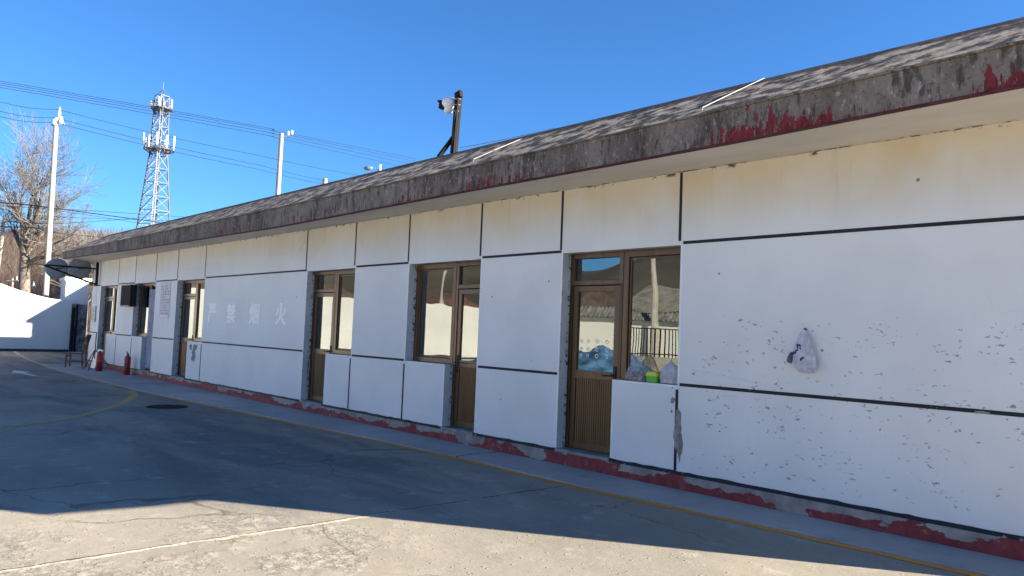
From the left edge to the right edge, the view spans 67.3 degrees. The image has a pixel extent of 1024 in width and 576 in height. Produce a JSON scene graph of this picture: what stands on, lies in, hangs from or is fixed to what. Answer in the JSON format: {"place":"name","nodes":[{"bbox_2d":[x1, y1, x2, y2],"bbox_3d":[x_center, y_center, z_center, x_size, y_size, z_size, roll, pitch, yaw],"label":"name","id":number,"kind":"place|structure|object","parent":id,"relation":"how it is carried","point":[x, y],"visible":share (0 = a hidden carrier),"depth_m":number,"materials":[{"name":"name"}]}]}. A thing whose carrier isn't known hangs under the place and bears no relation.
{"place":"outdoors","nodes":[
{"label":"outdoors","id":0,"kind":"place"},
{"bbox_2d":[0,351,969,575],"bbox_3d":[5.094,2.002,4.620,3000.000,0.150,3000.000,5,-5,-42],"label":"ground","id":1,"kind":"structure","parent":0,"point":[135,486],"depth_m":6.67,"materials":[{"name":"concrete"}]},
{"bbox_2d":[0,216,11,264],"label":"utility pole","id":2,"kind":"object","parent":1,"relation":"on","point":[1,238],"visible":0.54,"depth_m":51.91,"materials":[{"name":"concrete"}]},
{"bbox_2d":[6,276,18,287],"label":"distribution post","id":3,"kind":"object","parent":1,"relation":"on","point":[12,282],"visible":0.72,"depth_m":57.95,"materials":[{"name":"concrete"}]},
{"bbox_2d":[12,370,35,375],"bbox_3d":[-13.418,2.344,21.154,0.505,0.001,2.477,5,-5,-42],"label":"painted arrow","id":4,"kind":"object","parent":1,"relation":"on","point":[21,372],"visible":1,"depth_m":21.30,"materials":[{"name":"white paint"}]},
{"bbox_2d":[0,283,71,351],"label":"boundary wall","id":5,"kind":"structure","parent":1,"relation":"on","point":[32,322],"depth_m":31.05,"materials":[{"name":"paint"}]},
{"bbox_2d":[42,107,64,297],"bbox_3d":[-21.650,-2.689,35.952,0.530,11.612,1.107,5,-4,-37],"label":"utility pole","id":6,"kind":"object","parent":1,"relation":"on","point":[56,122],"visible":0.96,"depth_m":35.91,"materials":[{"name":"concrete"}]},
{"bbox_2d":[0,226,101,237],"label":"overhead wire","id":7,"kind":"object","parent":6,"relation":"attached to","point":[45,231],"visible":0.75,"depth_m":38.65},
{"bbox_2d":[0,202,159,222],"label":"overhead wire","id":8,"kind":"object","parent":6,"relation":"attached to","point":[75,211],"visible":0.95,"depth_m":38.83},
{"bbox_2d":[12,216,155,223],"bbox_3d":[-28.561,-4.527,47.083,8.121,3.863,24.430,3,-4,-14],"label":"overhead wire","id":9,"kind":"object","parent":6,"relation":"attached to","point":[73,222],"visible":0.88,"depth_m":39.02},
{"bbox_2d":[9,206,178,216],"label":"overhead wire","id":10,"kind":"object","parent":6,"relation":"attached to","point":[90,210],"visible":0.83,"depth_m":43.10,"materials":[{"name":"black metal"}]},
{"bbox_2d":[54,210,141,223],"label":"overhead wire","id":11,"kind":"object","parent":6,"relation":"attached to","point":[96,216],"visible":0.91,"depth_m":44.72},
{"bbox_2d":[53,216,165,220],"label":"overhead wire","id":12,"kind":"object","parent":6,"relation":"attached to","point":[100,218],"visible":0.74,"depth_m":47.29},
{"bbox_2d":[0,116,321,183],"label":"overhead wire","id":13,"kind":"object","parent":6,"relation":"attached to","point":[151,146],"visible":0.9,"depth_m":40.08,"materials":[{"name":"black metal"}]},
{"bbox_2d":[0,111,329,181],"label":"overhead wire","id":14,"kind":"object","parent":6,"relation":"attached to","point":[157,143],"visible":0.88,"depth_m":40.29,"materials":[{"name":"black metal"}]},
{"bbox_2d":[1,102,354,174],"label":"overhead wire","id":15,"kind":"object","parent":6,"relation":"attached to","point":[163,135],"visible":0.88,"depth_m":40.33,"materials":[{"name":"black metal"}]},
{"bbox_2d":[1,81,414,158],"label":"overhead wire","id":16,"kind":"object","parent":6,"relation":"attached to","point":[197,115],"visible":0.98,"depth_m":40.34,"materials":[{"name":"black metal"}]},
{"bbox_2d":[0,107,115,292],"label":"bare tree","id":17,"kind":"object","parent":1,"relation":"on","point":[26,242],"visible":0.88,"depth_m":49.68,"materials":[{"name":"brown plant"}]},
{"bbox_2d":[0,386,138,426],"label":"curved line","id":18,"kind":"object","parent":1,"relation":"on","point":[133,395],"visible":1,"depth_m":13.27,"materials":[{"name":"yellow paint"}]},
{"bbox_2d":[37,224,105,334],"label":"bare tree","id":19,"kind":"object","parent":1,"relation":"on","point":[91,275],"visible":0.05,"depth_m":59.03,"materials":[{"name":"brown plant"}]},
{"bbox_2d":[59,277,91,351],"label":"gate pillar","id":20,"kind":"structure","parent":1,"relation":"on","point":[75,291],"depth_m":32.45,"materials":[{"name":"white paint"}]},
{"bbox_2d":[12,351,141,391],"bbox_3d":[-14.110,2.398,23.713,0.347,0.148,17.717,5,-5,-40],"label":"pale line","id":21,"kind":"object","parent":1,"relation":"on","point":[22,356],"visible":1,"depth_m":21.69,"materials":[{"name":"paint"}]},
{"bbox_2d":[71,229,97,286],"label":"bare tree","id":22,"kind":"object","parent":1,"relation":"on","point":[83,243],"visible":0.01,"depth_m":65.14,"materials":[{"name":"brown plant"}]},
{"bbox_2d":[69,226,102,267],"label":"bare tree","id":23,"kind":"object","parent":1,"relation":"on","point":[86,237],"visible":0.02,"depth_m":59.97,"materials":[{"name":"brown plant"}]},
{"bbox_2d":[87,286,92,351],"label":"side wall","id":24,"kind":"structure","parent":1,"relation":"on","point":[90,287],"depth_m":32.38,"materials":[{"name":"paint"}]},
{"bbox_2d":[136,82,174,227],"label":"lattice tower","id":25,"kind":"structure","parent":1,"relation":"on","point":[162,106],"depth_m":119.69,"materials":[{"name":"metal"}]},
{"bbox_2d":[146,404,187,408],"bbox_3d":[-6.411,2.214,14.285,0.720,0.030,0.720,5,-5,-42],"label":"manhole cover","id":26,"kind":"object","parent":1,"relation":"on","point":[167,406],"visible":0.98,"depth_m":14.21,"materials":[{"name":"black metal"}]},
{"bbox_2d":[275,130,292,194],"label":"utility pole","id":27,"kind":"object","parent":1,"relation":"on","point":[279,167],"visible":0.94,"depth_m":42.90,"materials":[{"name":"concrete"}]},
{"bbox_2d":[0,87,398,165],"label":"overhead wire","id":28,"kind":"object","parent":27,"relation":"attached to","point":[186,120],"visible":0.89,"depth_m":39.97,"materials":[{"name":"black metal"}]},
{"bbox_2d":[1,85,407,163],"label":"overhead wire","id":29,"kind":"object","parent":27,"relation":"attached to","point":[191,118],"visible":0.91,"depth_m":40.13,"materials":[{"name":"black metal"}]},
{"bbox_2d":[2,83,415,161],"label":"overhead wire","id":30,"kind":"object","parent":27,"relation":"attached to","point":[194,116],"visible":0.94,"depth_m":40.24,"materials":[{"name":"black metal"}]},
{"bbox_2d":[364,165,380,170],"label":"street lamp","id":31,"kind":"object","parent":1,"relation":"on","point":[367,168],"visible":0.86,"depth_m":45.93,"materials":[{"name":"white metal"}]},
{"bbox_2d":[62,17,1023,561],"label":"white building","id":32,"kind":"structure","parent":1,"relation":"on","point":[544,293],"depth_m":8.16,"materials":[{"name":"paint"}]},
{"bbox_2d":[28,258,98,285],"bbox_3d":[-15.055,-0.583,25.440,1.996,0.917,1.943,5,-5,-42],"label":"traffic mirror","id":33,"kind":"object","parent":32,"relation":"attached to","point":[56,268],"visible":0.99,"depth_m":25.62,"materials":[{"name":"paint"}]},
{"bbox_2d":[90,306,95,321],"bbox_3d":[-13.857,0.853,25.442,0.031,0.530,0.500,5,-5,-42],"label":"notice plaque","id":34,"kind":"object","parent":32,"relation":"attached to","point":[93,313],"visible":1,"depth_m":25.40,"materials":[{"name":"paint"}]},
{"bbox_2d":[93,288,96,303],"bbox_3d":[-13.821,0.265,25.483,0.004,0.550,0.350,5,-5,-42],"label":"paper notice","id":35,"kind":"object","parent":32,"relation":"attached to","point":[95,296],"visible":1,"depth_m":25.48,"materials":[{"name":"white paper"}]},
{"bbox_2d":[103,299,112,360],"bbox_3d":[-13.017,1.353,24.708,0.132,2.020,0.840,5,-5,-42],"label":"door","id":36,"kind":"structure","parent":32,"relation":"in","point":[109,302],"depth_m":24.86,"materials":[{"name":"brown metal"}]},
{"bbox_2d":[105,286,114,298],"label":"transom window","id":37,"kind":"structure","parent":32,"relation":"in","point":[110,290],"depth_m":24.87,"materials":[{"name":"clear glass"}]},
{"bbox_2d":[111,286,117,333],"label":"window","id":38,"kind":"structure","parent":32,"relation":"in","point":[116,287],"depth_m":24.33,"materials":[{"name":"glass"}]},
{"bbox_2d":[120,285,136,306],"bbox_3d":[-11.228,0.227,22.502,0.201,0.630,0.850,5,-5,-42],"label":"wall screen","id":39,"kind":"object","parent":32,"relation":"attached to","point":[128,295],"depth_m":22.24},
{"bbox_2d":[137,283,150,336],"bbox_3d":[-10.584,0.639,22.193,0.090,1.522,0.952,5,-5,-42],"label":"window","id":40,"kind":"structure","parent":32,"relation":"in","point":[142,328],"depth_m":22.28,"materials":[{"name":"glass"}]},
{"bbox_2d":[144,289,155,367],"bbox_3d":[-10.056,1.135,21.430,0.052,2.200,0.740,5,-5,-42],"label":"door curtain","id":41,"kind":"object","parent":32,"relation":"hanging from","point":[150,328],"depth_m":21.50,"materials":[{"name":"purple fabric"}]},
{"bbox_2d":[151,283,155,289],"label":"transom window","id":42,"kind":"structure","parent":32,"relation":"in","point":[153,285],"depth_m":21.78,"materials":[{"name":"glass"}]},
{"bbox_2d":[159,282,170,317],"bbox_3d":[-9.243,0.332,20.466,0.007,0.950,0.770,5,-5,-42],"label":"notice poster","id":43,"kind":"object","parent":32,"relation":"attached to","point":[165,293],"visible":1,"depth_m":20.45,"materials":[{"name":"paper"}]},
{"bbox_2d":[179,296,195,375],"bbox_3d":[-8.275,1.226,19.533,0.132,2.020,0.860,5,-5,-42],"label":"door","id":44,"kind":"structure","parent":32,"relation":"in","point":[188,302],"depth_m":19.65,"materials":[{"name":"brown metal"}]},
{"bbox_2d":[182,280,196,296],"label":"transom window","id":45,"kind":"structure","parent":32,"relation":"in","point":[189,287],"depth_m":19.67,"materials":[{"name":"glass"}]},
{"bbox_2d":[194,280,204,341],"bbox_3d":[-7.578,0.559,18.913,0.090,1.522,0.892,5,-5,-42],"label":"window","id":46,"kind":"structure","parent":32,"relation":"in","point":[200,283],"depth_m":19.10,"materials":[{"name":"glass"}]},
{"bbox_2d":[310,293,334,401],"bbox_3d":[-3.573,1.101,14.403,0.132,2.020,0.740,5,-5,-42],"label":"door","id":47,"kind":"structure","parent":32,"relation":"in","point":[324,302],"depth_m":14.48,"materials":[{"name":"brown metal"}]},
{"bbox_2d":[314,271,336,292],"bbox_3d":[-3.489,-0.111,14.510,0.090,0.396,0.852,5,-5,-42],"label":"transom window","id":48,"kind":"structure","parent":32,"relation":"in","point":[324,282],"depth_m":14.51,"materials":[{"name":"clear glass"}]},
{"bbox_2d":[333,270,354,354],"bbox_3d":[-2.923,0.435,13.835,0.090,1.522,0.872,5,-5,-42],"label":"window","id":49,"kind":"structure","parent":32,"relation":"in","point":[345,278],"depth_m":13.95,"materials":[{"name":"glass"}]},
{"bbox_2d":[413,263,456,363],"bbox_3d":[-1.170,0.388,11.922,0.090,1.522,1.022,5,-5,-42],"label":"window","id":50,"kind":"structure","parent":32,"relation":"in","point":[434,326],"depth_m":11.92,"materials":[{"name":"clear glass"}]},
{"bbox_2d":[437,90,462,156],"bbox_3d":[-1.065,-2.686,12.843,0.291,1.217,0.545,5,-5,-42],"label":"camera mast","id":51,"kind":"object","parent":32,"relation":"on","point":[447,105],"visible":0.99,"depth_m":12.79,"materials":[{"name":"metal"}]},
{"bbox_2d":[453,289,479,428],"bbox_3d":[-0.638,1.022,11.200,0.132,2.020,0.610,5,-5,-42],"label":"door","id":52,"kind":"structure","parent":32,"relation":"in","point":[468,306],"depth_m":11.28,"materials":[{"name":"brown wood"}]},
{"bbox_2d":[456,261,480,288],"bbox_3d":[-0.553,-0.189,11.307,0.090,0.396,0.722,5,-5,-42],"label":"transom window","id":53,"kind":"structure","parent":32,"relation":"in","point":[468,273],"depth_m":11.37,"materials":[{"name":"glass"}]},
{"bbox_2d":[473,139,519,161],"bbox_3d":[0.062,-1.876,10.644,0.059,0.587,1.706,-1,-5,43],"label":"roof cable","id":54,"kind":"object","parent":32,"relation":"attached to","point":[494,150],"visible":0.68,"depth_m":10.31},
{"bbox_2d":[460,128,553,147],"bbox_3d":[-0.028,-1.959,9.986,1.440,0.516,0.056,4,-4,-32],"label":"overhead wire","id":55,"kind":"object","parent":32,"relation":"attached to","point":[507,138],"visible":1,"depth_m":9.97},
{"bbox_2d":[569,285,619,453],"bbox_3d":[0.990,0.979,9.424,0.132,2.020,0.750,5,-5,-42],"label":"door","id":56,"kind":"structure","parent":32,"relation":"in","point":[595,308],"depth_m":9.46,"materials":[{"name":"brown wood"}]},
{"bbox_2d":[570,251,624,285],"bbox_3d":[1.075,-0.232,9.531,0.090,0.396,0.862,5,-5,-42],"label":"transom window","id":57,"kind":"structure","parent":32,"relation":"in","point":[595,269],"depth_m":9.52,"materials":[{"name":"glass"}]},
{"bbox_2d":[628,361,644,380],"bbox_3d":[1.440,0.917,8.830,0.132,0.300,0.333,5,-5,-42],"label":"clear bag","id":58,"kind":"object","parent":32,"relation":"on","point":[641,378],"visible":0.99,"depth_m":8.80,"materials":[{"name":"plastic"}]},
{"bbox_2d":[621,247,680,380],"bbox_3d":[1.654,0.313,8.841,0.090,1.522,0.902,5,-5,-42],"label":"window","id":59,"kind":"structure","parent":32,"relation":"in","point":[651,292],"depth_m":8.89,"materials":[{"name":"clear glass"}]},
{"bbox_2d":[646,371,660,382],"bbox_3d":[1.600,1.003,8.652,0.124,0.122,0.158,5,-5,-42],"label":"lunch box","id":60,"kind":"object","parent":32,"relation":"on","point":[652,376],"visible":0.81,"depth_m":8.60,"materials":[{"name":"green plastic"}]},
{"bbox_2d":[659,359,677,383],"bbox_3d":[1.754,0.924,8.483,0.144,0.270,0.285,5,-5,-42],"label":"tied bag","id":61,"kind":"object","parent":32,"relation":"on","point":[668,373],"visible":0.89,"depth_m":8.44,"materials":[{"name":"white plastic"}]},
{"bbox_2d":[702,78,764,110],"bbox_3d":[2.482,-1.955,8.008,1.699,0.602,0.015,5,-5,-42],"label":"roof cable","id":62,"kind":"object","parent":32,"relation":"attached to","point":[731,93],"visible":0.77,"depth_m":7.74,"materials":[{"name":"white plastic"}]},
{"bbox_2d":[787,328,817,373],"bbox_3d":[2.737,0.590,7.258,0.122,0.431,0.304,5,-5,-42],"label":"hanging bag","id":63,"kind":"object","parent":32,"relation":"hanging from","point":[801,358],"visible":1,"depth_m":7.20,"materials":[{"name":"plastic"}]},
{"bbox_2d":[141,392,986,575],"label":"yellow line","id":64,"kind":"object","parent":1,"relation":"on","point":[784,532],"visible":1,"depth_m":7.42,"materials":[{"name":"paint"}]},
{"bbox_2d":[0,0,1023,235],"label":"sky","id":65,"kind":"structure","parent":0,"point":[372,75],"materials":[{"name":"blue"}]},
{"bbox_2d":[43,364,1023,575],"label":"pavement","id":66,"kind":"structure","parent":0,"point":[956,558],"depth_m":8.36,"materials":[{"name":"concrete"}]},
{"bbox_2d":[65,335,91,367],"bbox_3d":[-13.773,1.998,24.402,0.599,1.056,0.500,3,-4,-14],"label":"wooden chair","id":67,"kind":"object","parent":66,"relation":"on","point":[86,341],"visible":0.98,"depth_m":24.32,"materials":[{"name":"brown wood"}]},
{"bbox_2d":[83,333,109,370],"bbox_3d":[-12.638,1.944,23.533,0.765,1.119,0.924,5,-5,-42],"label":"tripod stand","id":68,"kind":"object","parent":66,"relation":"on","point":[94,352],"visible":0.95,"depth_m":23.45,"materials":[{"name":"black metal"}]},
{"bbox_2d":[90,349,102,367],"bbox_3d":[-13.175,2.241,24.365,0.232,0.588,0.560,5,-5,-42],"label":"white board","id":69,"kind":"object","parent":66,"relation":"on","point":[93,364],"visible":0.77,"depth_m":24.37,"materials":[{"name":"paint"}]},
{"bbox_2d":[95,351,102,370],"bbox_3d":[-12.330,2.183,22.970,0.180,0.600,0.180,5,-5,-42],"label":"fire extinguisher","id":70,"kind":"object","parent":66,"relation":"on","point":[99,359],"visible":1,"depth_m":22.91,"materials":[{"name":"red metal"}]},
{"bbox_2d":[123,351,130,374],"bbox_3d":[-10.975,2.139,21.891,0.238,0.666,0.195,1,-4,16],"label":"fire extinguisher","id":71,"kind":"object","parent":66,"relation":"on","point":[127,364],"visible":1,"depth_m":21.82,"materials":[{"name":"red metal"}]},
{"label":"hill","id":72,"kind":"structure","parent":0,"visible":0},
{"bbox_2d":[0,224,142,329],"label":"brushwood","id":73,"kind":"object","parent":72,"relation":"on","point":[10,258],"visible":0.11,"depth_m":72.20,"materials":[{"name":"brown plant"}]}
]}

